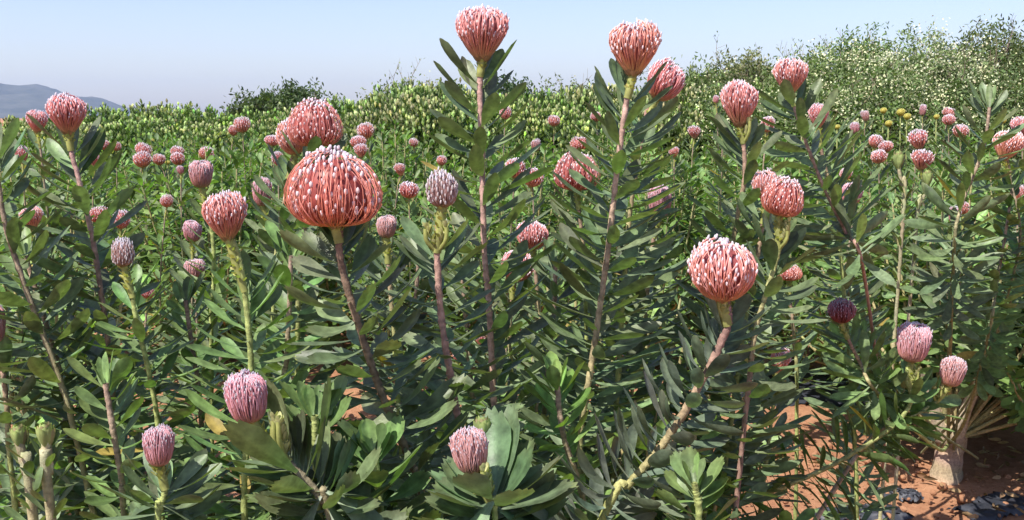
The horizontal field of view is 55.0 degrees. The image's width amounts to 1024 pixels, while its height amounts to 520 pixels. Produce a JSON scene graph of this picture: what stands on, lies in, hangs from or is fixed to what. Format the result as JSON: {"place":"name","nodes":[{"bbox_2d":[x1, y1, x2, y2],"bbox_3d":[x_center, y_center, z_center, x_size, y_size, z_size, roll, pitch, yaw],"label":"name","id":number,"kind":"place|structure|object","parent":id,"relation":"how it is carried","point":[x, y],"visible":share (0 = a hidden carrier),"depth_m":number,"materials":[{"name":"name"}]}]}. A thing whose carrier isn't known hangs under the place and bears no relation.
{"place":"outdoors","nodes":[
{"label":"outdoors","id":0,"kind":"place"},
{"bbox_2d":[0,83,157,117],"bbox_3d":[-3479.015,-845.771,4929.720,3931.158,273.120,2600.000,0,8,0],"label":"mountain","id":1,"kind":"structure","parent":0,"point":[17,101],"depth_m":4600.23,"materials":[{"name":"stone"}]},
{"bbox_2d":[0,118,1023,519],"bbox_3d":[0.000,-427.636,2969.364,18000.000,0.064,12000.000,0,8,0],"label":"ground","id":2,"kind":"structure","parent":0,"point":[920,506],"depth_m":3.75,"materials":[{"name":"red soil"}]},
{"bbox_2d":[0,206,53,513],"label":"pincushion protea","id":3,"kind":"object","parent":2,"relation":"on","point":[35,220],"visible":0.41,"depth_m":2.56,"materials":[{"name":"green plant"}]},
{"bbox_2d":[4,424,58,519],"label":"budding protea","id":4,"kind":"object","parent":2,"relation":"on","point":[28,459],"visible":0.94,"depth_m":1.09,"materials":[{"name":"green plant"}]},
{"bbox_2d":[0,305,76,519],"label":"pincushion protea","id":5,"kind":"object","parent":2,"relation":"on","point":[10,490],"visible":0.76,"depth_m":1.55,"materials":[{"name":"green plant"}]},
{"bbox_2d":[20,421,73,519],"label":"budding protea","id":6,"kind":"object","parent":2,"relation":"on","point":[49,451],"visible":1,"depth_m":1.04,"materials":[{"name":"green plant"}]},
{"bbox_2d":[15,109,93,448],"bbox_3d":[-1.258,0.239,2.811,0.210,1.325,0.280,0,8,0],"label":"pincushion protea","id":7,"kind":"object","parent":2,"relation":"on","point":[41,118],"visible":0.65,"depth_m":2.70,"materials":[{"name":"green plant"}]},
{"bbox_2d":[0,227,117,519],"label":"leafy protea stem","id":8,"kind":"object","parent":2,"relation":"on","point":[22,249],"visible":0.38,"depth_m":1.64,"materials":[{"name":"green plant"}]},
{"bbox_2d":[0,117,147,519],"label":"leafy protea stem","id":9,"kind":"object","parent":2,"relation":"on","point":[64,292],"visible":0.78,"depth_m":1.53,"materials":[{"name":"green plant"}]},
{"bbox_2d":[0,151,165,349],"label":"protea bush","id":10,"kind":"object","parent":2,"relation":"on","point":[57,191],"visible":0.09,"depth_m":4.94,"materials":[{"name":"green plant"}]},
{"bbox_2d":[0,184,188,519],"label":"protea bush","id":11,"kind":"object","parent":2,"relation":"on","point":[100,339],"visible":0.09,"depth_m":2.76,"materials":[{"name":"green plant"}]},
{"bbox_2d":[0,358,196,519],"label":"protea bush","id":12,"kind":"object","parent":2,"relation":"on","point":[4,501],"visible":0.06,"depth_m":1.81,"materials":[{"name":"green plant"}]},
{"bbox_2d":[23,92,184,519],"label":"pincushion protea","id":13,"kind":"object","parent":2,"relation":"on","point":[66,116],"visible":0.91,"depth_m":1.61,"materials":[{"name":"green plant"}]},
{"bbox_2d":[63,349,176,519],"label":"leafy protea stem","id":14,"kind":"object","parent":2,"relation":"on","point":[112,375],"visible":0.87,"depth_m":1.30,"materials":[{"name":"green plant"}]},
{"bbox_2d":[75,113,203,194],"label":"hedge bush","id":15,"kind":"object","parent":2,"relation":"on","point":[130,129],"visible":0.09,"depth_m":11.64,"materials":[{"name":"green plant"}]},
{"bbox_2d":[85,236,230,519],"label":"pincushion protea","id":16,"kind":"object","parent":2,"relation":"on","point":[122,257],"visible":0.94,"depth_m":1.54,"materials":[{"name":"green plant"}]},
{"bbox_2d":[94,423,224,519],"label":"pincushion protea","id":17,"kind":"object","parent":2,"relation":"on","point":[158,443],"visible":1,"depth_m":1.05,"materials":[{"name":"green plant"}]},
{"bbox_2d":[140,194,180,404],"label":"pincushion protea","id":18,"kind":"object","parent":2,"relation":"on","point":[166,202],"visible":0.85,"depth_m":4.24,"materials":[{"name":"green plant"}]},
{"bbox_2d":[79,132,247,284],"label":"protea bush","id":19,"kind":"object","parent":2,"relation":"on","point":[155,148],"visible":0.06,"depth_m":6.35,"materials":[{"name":"green plant"}]},
{"bbox_2d":[123,98,218,125],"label":"hedge bush","id":20,"kind":"object","parent":2,"relation":"on","point":[148,112],"visible":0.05,"depth_m":13.40,"materials":[{"name":"green plant"}]},
{"bbox_2d":[125,119,245,180],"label":"hedge bush","id":21,"kind":"object","parent":2,"relation":"on","point":[205,132],"visible":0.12,"depth_m":11.54,"materials":[{"name":"green plant"}]},
{"bbox_2d":[151,219,234,459],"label":"pincushion protea","id":22,"kind":"object","parent":2,"relation":"on","point":[192,252],"visible":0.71,"depth_m":2.34,"materials":[{"name":"green plant"}]},
{"bbox_2d":[158,103,235,131],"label":"hedge bush","id":23,"kind":"object","parent":2,"relation":"on","point":[212,113],"visible":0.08,"depth_m":13.16,"materials":[{"name":"green plant"}]},
{"bbox_2d":[153,271,247,519],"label":"leafy protea stem","id":24,"kind":"object","parent":2,"relation":"on","point":[184,293],"visible":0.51,"depth_m":1.75,"materials":[{"name":"green plant"}]},
{"bbox_2d":[163,258,239,491],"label":"pincushion protea","id":25,"kind":"object","parent":2,"relation":"on","point":[190,269],"visible":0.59,"depth_m":2.23,"materials":[{"name":"green plant"}]},
{"bbox_2d":[159,159,245,519],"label":"pincushion protea","id":26,"kind":"object","parent":2,"relation":"on","point":[200,173],"visible":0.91,"depth_m":1.98,"materials":[{"name":"green plant"}]},
{"bbox_2d":[85,138,352,364],"bbox_3d":[-1.479,-0.002,4.995,1.321,1.232,1.299,5,10,32],"label":"protea bush","id":27,"kind":"object","parent":2,"relation":"on","point":[156,257],"visible":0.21,"depth_m":4.78,"materials":[{"name":"green plant"}]},
{"bbox_2d":[147,130,313,276],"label":"protea bush","id":28,"kind":"object","parent":2,"relation":"on","point":[250,158],"visible":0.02,"depth_m":5.88,"materials":[{"name":"green plant"}]},
{"bbox_2d":[177,189,311,519],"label":"pincushion protea","id":29,"kind":"object","parent":2,"relation":"on","point":[225,216],"visible":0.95,"depth_m":1.39,"materials":[{"name":"green plant"}]},
{"bbox_2d":[211,176,308,519],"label":"pincushion protea","id":30,"kind":"object","parent":2,"relation":"on","point":[259,202],"visible":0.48,"depth_m":1.95,"materials":[{"name":"green plant"}]},
{"bbox_2d":[216,85,305,119],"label":"skyline shrub","id":31,"kind":"object","parent":2,"relation":"on","point":[261,103],"visible":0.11,"depth_m":15.63,"materials":[{"name":"green plant"}]},
{"bbox_2d":[212,118,327,519],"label":"pincushion protea","id":32,"kind":"object","parent":2,"relation":"on","point":[280,169],"visible":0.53,"depth_m":1.91,"materials":[{"name":"green plant"}]},
{"bbox_2d":[226,220,335,519],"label":"leafy protea stem","id":33,"kind":"object","parent":2,"relation":"on","point":[285,300],"visible":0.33,"depth_m":1.58,"materials":[{"name":"green plant"}]},
{"bbox_2d":[232,97,354,517],"bbox_3d":[-0.400,0.377,1.818,0.240,1.337,0.320,-3,9,-21],"label":"pincushion protea","id":34,"kind":"object","parent":2,"relation":"on","point":[312,128],"visible":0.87,"depth_m":1.69,"materials":[{"name":"green plant"}]},
{"bbox_2d":[260,77,342,120],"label":"skyline shrub","id":35,"kind":"object","parent":2,"relation":"on","point":[289,93],"visible":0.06,"depth_m":16.15,"materials":[{"name":"green plant"}]},
{"bbox_2d":[259,375,358,519],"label":"leafy protea stem","id":36,"kind":"object","parent":2,"relation":"on","point":[308,399],"visible":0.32,"depth_m":1.12,"materials":[{"name":"green plant"}]},
{"bbox_2d":[223,368,412,519],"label":"pincushion protea","id":37,"kind":"object","parent":2,"relation":"on","point":[279,452],"visible":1,"depth_m":1.03,"materials":[{"name":"green plant"}]},
{"bbox_2d":[208,135,447,351],"bbox_3d":[-0.970,-0.075,5.438,1.319,1.250,1.381,2,8,11],"label":"protea bush","id":38,"kind":"object","parent":2,"relation":"on","point":[330,284],"visible":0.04,"depth_m":5.22,"materials":[{"name":"green plant"}]},
{"bbox_2d":[277,145,469,518],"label":"pincushion protea","id":39,"kind":"object","parent":2,"relation":"on","point":[333,193],"visible":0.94,"depth_m":1.17,"materials":[{"name":"green plant"}]},
{"bbox_2d":[323,411,441,519],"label":"leafy protea stem","id":40,"kind":"object","parent":2,"relation":"on","point":[383,432],"visible":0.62,"depth_m":1.10,"materials":[{"name":"green plant"}]},
{"bbox_2d":[349,214,444,506],"bbox_3d":[-0.193,0.475,1.842,0.213,1.136,0.288,2,8,12],"label":"pincushion protea","id":41,"kind":"object","parent":2,"relation":"on","point":[386,225],"visible":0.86,"depth_m":1.74,"materials":[{"name":"green plant"}]},
{"bbox_2d":[354,78,443,115],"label":"hedge bush","id":42,"kind":"object","parent":2,"relation":"on","point":[395,92],"visible":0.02,"depth_m":12.93,"materials":[{"name":"green plant"}]},
{"bbox_2d":[340,129,476,298],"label":"protea bush","id":43,"kind":"object","parent":2,"relation":"on","point":[382,152],"visible":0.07,"depth_m":6.16,"materials":[{"name":"green plant"}]},
{"bbox_2d":[366,233,450,509],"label":"leafy protea stem","id":44,"kind":"object","parent":2,"relation":"on","point":[424,285],"visible":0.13,"depth_m":1.94,"materials":[{"name":"green plant"}]},
{"bbox_2d":[347,91,470,175],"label":"hedge bush","id":45,"kind":"object","parent":2,"relation":"on","point":[397,111],"visible":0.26,"depth_m":11.62,"materials":[{"name":"green plant"}]},
{"bbox_2d":[393,181,429,420],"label":"pincushion protea","id":46,"kind":"object","parent":2,"relation":"on","point":[409,190],"visible":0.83,"depth_m":4.01,"materials":[{"name":"green plant"}]},
{"bbox_2d":[378,166,526,519],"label":"pincushion protea","id":47,"kind":"object","parent":2,"relation":"on","point":[441,193],"visible":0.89,"depth_m":1.28,"materials":[{"name":"green plant"}]},
{"bbox_2d":[427,251,509,477],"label":"leafy protea stem","id":48,"kind":"object","parent":2,"relation":"on","point":[454,350],"visible":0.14,"depth_m":1.74,"materials":[{"name":"green plant"}]},
{"bbox_2d":[387,93,550,179],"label":"hedge bush","id":49,"kind":"object","parent":2,"relation":"on","point":[462,118],"visible":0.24,"depth_m":11.44,"materials":[{"name":"green plant"}]},
{"bbox_2d":[419,3,562,465],"bbox_3d":[-0.026,0.324,1.685,0.257,1.480,0.277,0,8,0],"label":"pincushion protea","id":50,"kind":"object","parent":2,"relation":"on","point":[482,35],"visible":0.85,"depth_m":1.60,"materials":[{"name":"green plant"}]},
{"bbox_2d":[412,403,578,519],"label":"pincushion protea","id":51,"kind":"object","parent":2,"relation":"on","point":[490,474],"visible":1,"depth_m":1.00,"materials":[{"name":"green plant"}]},
{"bbox_2d":[467,250,554,442],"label":"pincushion protea","id":52,"kind":"object","parent":2,"relation":"on","point":[514,291],"visible":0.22,"depth_m":2.05,"materials":[{"name":"green plant"}]},
{"bbox_2d":[448,93,574,179],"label":"hedge bush","id":53,"kind":"object","parent":2,"relation":"on","point":[536,106],"visible":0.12,"depth_m":11.65,"materials":[{"name":"green plant"}]},
{"bbox_2d":[394,161,632,366],"bbox_3d":[0.030,0.040,5.130,1.248,1.107,1.256,1,8,4],"label":"protea bush","id":54,"kind":"object","parent":2,"relation":"on","point":[472,246],"visible":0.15,"depth_m":4.99,"materials":[{"name":"green plant"}]},
{"bbox_2d":[423,141,612,274],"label":"protea bush","id":55,"kind":"object","parent":2,"relation":"on","point":[549,154],"visible":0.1,"depth_m":5.92,"materials":[{"name":"green plant"}]},
{"bbox_2d":[17,340,1023,519],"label":"soil clods","id":56,"kind":"object","parent":2,"relation":"on","point":[961,498],"visible":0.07,"depth_m":3.51,"materials":[{"name":"soil"}]},
{"bbox_2d":[390,381,664,519],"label":"protea bush","id":57,"kind":"object","parent":2,"relation":"on","point":[522,395],"visible":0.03,"depth_m":1.71,"materials":[{"name":"green plant"}]},
{"bbox_2d":[496,220,580,459],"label":"pincushion protea","id":58,"kind":"object","parent":2,"relation":"on","point":[533,234],"visible":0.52,"depth_m":2.21,"materials":[{"name":"green plant"}]},
{"bbox_2d":[498,237,588,458],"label":"leafy protea stem","id":59,"kind":"object","parent":2,"relation":"on","point":[552,295],"visible":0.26,"depth_m":1.84,"materials":[{"name":"green plant"}]},
{"bbox_2d":[489,104,613,187],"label":"hedge bush","id":60,"kind":"object","parent":2,"relation":"on","point":[566,125],"visible":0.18,"depth_m":11.47,"materials":[{"name":"green plant"}]},
{"bbox_2d":[518,351,624,519],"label":"leafy protea stem","id":61,"kind":"object","parent":2,"relation":"on","point":[560,379],"visible":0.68,"depth_m":1.41,"materials":[{"name":"green plant"}]},
{"bbox_2d":[535,152,629,481],"bbox_3d":[0.166,0.382,2.127,0.252,1.240,0.309,0,8,0],"label":"pincushion protea","id":62,"kind":"object","parent":2,"relation":"on","point":[566,165],"visible":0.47,"depth_m":2.01,"materials":[{"name":"green plant"}]},
{"bbox_2d":[518,18,681,519],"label":"pincushion protea","id":63,"kind":"object","parent":2,"relation":"on","point":[634,50],"visible":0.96,"depth_m":1.51,"materials":[{"name":"green plant"}]},
{"bbox_2d":[449,274,780,518],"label":"protea bush","id":64,"kind":"object","parent":2,"relation":"on","point":[663,325],"depth_m":2.45,"materials":[{"name":"green plant"}]},
{"bbox_2d":[561,56,687,519],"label":"pincushion protea","id":65,"kind":"object","parent":2,"relation":"on","point":[667,76],"visible":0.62,"depth_m":1.76,"materials":[{"name":"green plant"}]},
{"bbox_2d":[587,184,695,513],"bbox_3d":[0.241,0.427,2.036,0.248,1.176,0.316,0,8,0],"label":"pincushion protea","id":66,"kind":"object","parent":2,"relation":"on","point":[675,251],"visible":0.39,"depth_m":1.93,"materials":[{"name":"green plant"}]},
{"bbox_2d":[543,156,765,350],"bbox_3d":[0.670,0.041,5.012,1.277,1.138,1.309,-1,8,-5],"label":"protea bush","id":67,"kind":"object","parent":2,"relation":"on","point":[681,275],"visible":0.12,"depth_m":4.80,"materials":[{"name":"green plant"}]},
{"bbox_2d":[554,234,772,519],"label":"pincushion protea","id":68,"kind":"object","parent":2,"relation":"on","point":[723,277],"visible":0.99,"depth_m":1.23,"materials":[{"name":"green plant"}]},
{"bbox_2d":[605,91,724,188],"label":"hedge bush","id":69,"kind":"object","parent":2,"relation":"on","point":[682,133],"visible":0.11,"depth_m":11.18,"materials":[{"name":"green plant"}]},
{"bbox_2d":[562,389,814,519],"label":"protea bush","id":70,"kind":"object","parent":2,"relation":"on","point":[807,514],"visible":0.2,"depth_m":1.72,"materials":[{"name":"green plant"}]},
{"bbox_2d":[655,446,737,519],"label":"leafy protea stem","id":71,"kind":"object","parent":2,"relation":"on","point":[689,480],"visible":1,"depth_m":1.16,"materials":[{"name":"green plant"}]},
{"bbox_2d":[658,79,790,519],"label":"pincushion protea","id":72,"kind":"object","parent":2,"relation":"on","point":[739,103],"visible":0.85,"depth_m":1.80,"materials":[{"name":"green plant"}]},
{"bbox_2d":[665,62,794,174],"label":"skyline shrub","id":73,"kind":"object","parent":2,"relation":"on","point":[702,124],"visible":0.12,"depth_m":11.21,"materials":[{"name":"green plant"}]},
{"bbox_2d":[675,167,798,519],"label":"pincushion protea","id":74,"kind":"object","parent":2,"relation":"on","point":[761,180],"visible":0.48,"depth_m":1.78,"materials":[{"name":"green plant"}]},
{"bbox_2d":[691,31,795,93],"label":"skyline shrub","id":75,"kind":"object","parent":2,"relation":"on","point":[751,62],"visible":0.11,"depth_m":12.58,"materials":[{"name":"green plant"}]},
{"bbox_2d":[684,175,827,519],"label":"pincushion protea","id":76,"kind":"object","parent":2,"relation":"on","point":[780,242],"visible":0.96,"depth_m":1.64,"materials":[{"name":"green plant"}]},
{"bbox_2d":[656,157,875,367],"bbox_3d":[1.318,0.023,5.030,1.254,1.169,1.233,1,8,10],"label":"protea bush","id":77,"kind":"object","parent":2,"relation":"on","point":[797,249],"visible":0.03,"depth_m":4.92,"materials":[{"name":"green plant"}]},
{"bbox_2d":[746,347,812,514],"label":"pincushion protea","id":78,"kind":"object","parent":2,"relation":"on","point":[782,419],"visible":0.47,"depth_m":2.08,"materials":[{"name":"green plant"}]},
{"bbox_2d":[708,67,889,180],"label":"skyline shrub","id":79,"kind":"object","parent":2,"relation":"on","point":[787,125],"visible":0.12,"depth_m":10.59,"materials":[{"name":"green plant"}]},
{"bbox_2d":[764,264,834,519],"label":"pincushion protea","id":80,"kind":"object","parent":2,"relation":"on","point":[790,275],"visible":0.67,"depth_m":2.45,"materials":[{"name":"green plant"}]},
{"bbox_2d":[749,39,873,105],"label":"skyline shrub","id":81,"kind":"object","parent":2,"relation":"on","point":[812,67],"visible":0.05,"depth_m":11.62,"materials":[{"name":"green plant"}]},
{"bbox_2d":[733,368,893,406],"bbox_3d":[1.460,0.621,4.797,0.824,0.029,0.731,-1,8,-6],"label":"rock","id":82,"kind":"object","parent":2,"relation":"on","point":[812,393],"visible":0.12,"depth_m":4.77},
{"bbox_2d":[686,321,943,519],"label":"pincushion protea","id":83,"kind":"object","parent":2,"relation":"on","point":[914,344],"visible":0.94,"depth_m":2.10,"materials":[{"name":"green plant"}]},
{"bbox_2d":[754,57,905,498],"bbox_3d":[0.940,0.221,2.613,0.298,1.425,1.514,4,9,28],"label":"pincushion protea","id":84,"kind":"object","parent":2,"relation":"on","point":[790,76],"visible":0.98,"depth_m":1.99,"materials":[{"name":"green plant"}]},
{"bbox_2d":[792,103,897,519],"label":"pincushion protea","id":85,"kind":"object","parent":2,"relation":"on","point":[855,481],"visible":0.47,"depth_m":2.39,"materials":[{"name":"green plant"}]},
{"bbox_2d":[798,22,918,87],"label":"skyline shrub","id":86,"kind":"object","parent":2,"relation":"on","point":[852,49],"visible":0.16,"depth_m":12.16,"materials":[{"name":"green plant"}]},
{"bbox_2d":[755,182,988,382],"bbox_3d":[1.677,0.163,4.381,1.151,1.073,1.132,-3,9,-17],"label":"protea bush","id":87,"kind":"object","parent":2,"relation":"on","point":[872,193],"visible":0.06,"depth_m":4.31,"materials":[{"name":"green plant"}]},
{"bbox_2d":[781,39,990,181],"bbox_3d":[4.025,-1.334,10.830,2.379,2.169,2.062,0,8,0],"label":"skyline shrub","id":88,"kind":"object","parent":2,"relation":"on","point":[891,100],"visible":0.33,"depth_m":10.39,"materials":[{"name":"green plant"}]},
{"bbox_2d":[813,355,966,519],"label":"pincushion protea","id":89,"kind":"object","parent":2,"relation":"on","point":[952,370],"visible":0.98,"depth_m":2.15,"materials":[{"name":"green plant"}]},
{"bbox_2d":[784,161,1003,297],"bbox_3d":[1.893,0.046,4.961,1.283,1.143,1.315,-2,8,-12],"label":"protea bush","id":90,"kind":"object","parent":2,"relation":"on","point":[942,176],"visible":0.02,"depth_m":4.84,"materials":[{"name":"green plant"}]},
{"bbox_2d":[815,182,978,458],"bbox_3d":[1.245,0.256,2.947,1.148,1.019,0.173,-7,11,-39],"label":"pincushion protea","id":91,"kind":"object","parent":2,"relation":"on","point":[889,325],"visible":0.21,"depth_m":2.67,"materials":[{"name":"green plant"}]},
{"bbox_2d":[771,420,1023,519],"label":"leaf litter","id":92,"kind":"object","parent":2,"relation":"on","point":[956,490],"visible":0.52,"depth_m":3.55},
{"bbox_2d":[878,151,919,519],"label":"budding protea","id":93,"kind":"object","parent":2,"relation":"on","point":[898,160],"visible":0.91,"depth_m":2.92,"materials":[{"name":"green plant"}]},
{"bbox_2d":[777,145,1023,484],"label":"protea bush","id":94,"kind":"object","parent":2,"relation":"on","point":[947,466],"visible":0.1,"depth_m":3.55,"materials":[{"name":"green plant"}]},
{"bbox_2d":[814,297,949,457],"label":"pincushion protea","id":95,"kind":"object","parent":94,"relation":"attached to","point":[842,313],"visible":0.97,"depth_m":2.14,"materials":[{"name":"green plant"}]},
{"bbox_2d":[901,149,954,408],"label":"pincushion protea","id":96,"kind":"object","parent":94,"relation":"on","point":[921,158],"visible":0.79,"depth_m":3.39,"materials":[{"name":"green plant"}]},
{"bbox_2d":[919,206,971,433],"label":"pincushion protea","id":97,"kind":"object","parent":94,"relation":"on","point":[937,349],"visible":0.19,"depth_m":3.10,"materials":[{"name":"green plant"}]},
{"bbox_2d":[899,82,1023,442],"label":"leafy protea stem","id":98,"kind":"object","parent":94,"relation":"attached to","point":[953,289],"visible":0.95,"depth_m":2.52,"materials":[{"name":"green plant"}]},
{"bbox_2d":[949,171,1023,443],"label":"leafy protea stem","id":99,"kind":"object","parent":94,"relation":"attached to","point":[988,370],"visible":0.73,"depth_m":2.76,"materials":[{"name":"green plant"}]},
{"bbox_2d":[891,170,934,519],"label":"budding protea","id":100,"kind":"object","parent":2,"relation":"on","point":[927,176],"visible":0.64,"depth_m":2.97,"materials":[{"name":"green plant"}]},
{"bbox_2d":[825,15,1007,122],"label":"skyline shrub","id":101,"kind":"object","parent":2,"relation":"on","point":[935,56],"visible":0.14,"depth_m":11.31,"materials":[{"name":"green plant"}]},
{"bbox_2d":[892,214,1023,432],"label":"protea bush","id":102,"kind":"object","parent":2,"relation":"on","point":[1012,384],"visible":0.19,"depth_m":3.27,"materials":[{"name":"green plant"}]},
{"bbox_2d":[901,43,1023,174],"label":"skyline shrub","id":103,"kind":"object","parent":2,"relation":"on","point":[1013,99],"visible":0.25,"depth_m":10.45,"materials":[{"name":"green plant"}]},
{"bbox_2d":[903,8,1023,78],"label":"skyline shrub","id":104,"kind":"object","parent":2,"relation":"on","point":[988,45],"visible":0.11,"depth_m":12.00,"materials":[{"name":"green plant"}]},
{"bbox_2d":[920,129,1023,453],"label":"pincushion protea","id":105,"kind":"object","parent":2,"relation":"on","point":[1013,144],"visible":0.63,"depth_m":2.72,"materials":[{"name":"green plant"}]},
{"bbox_2d":[946,491,1023,519],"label":"weed sheet","id":106,"kind":"object","parent":2,"relation":"on","point":[980,507],"visible":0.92,"depth_m":3.30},
{"bbox_2d":[0,0,1023,116],"label":"sky","id":107,"kind":"structure","parent":0,"point":[120,52],"materials":[{"name":"blue"}]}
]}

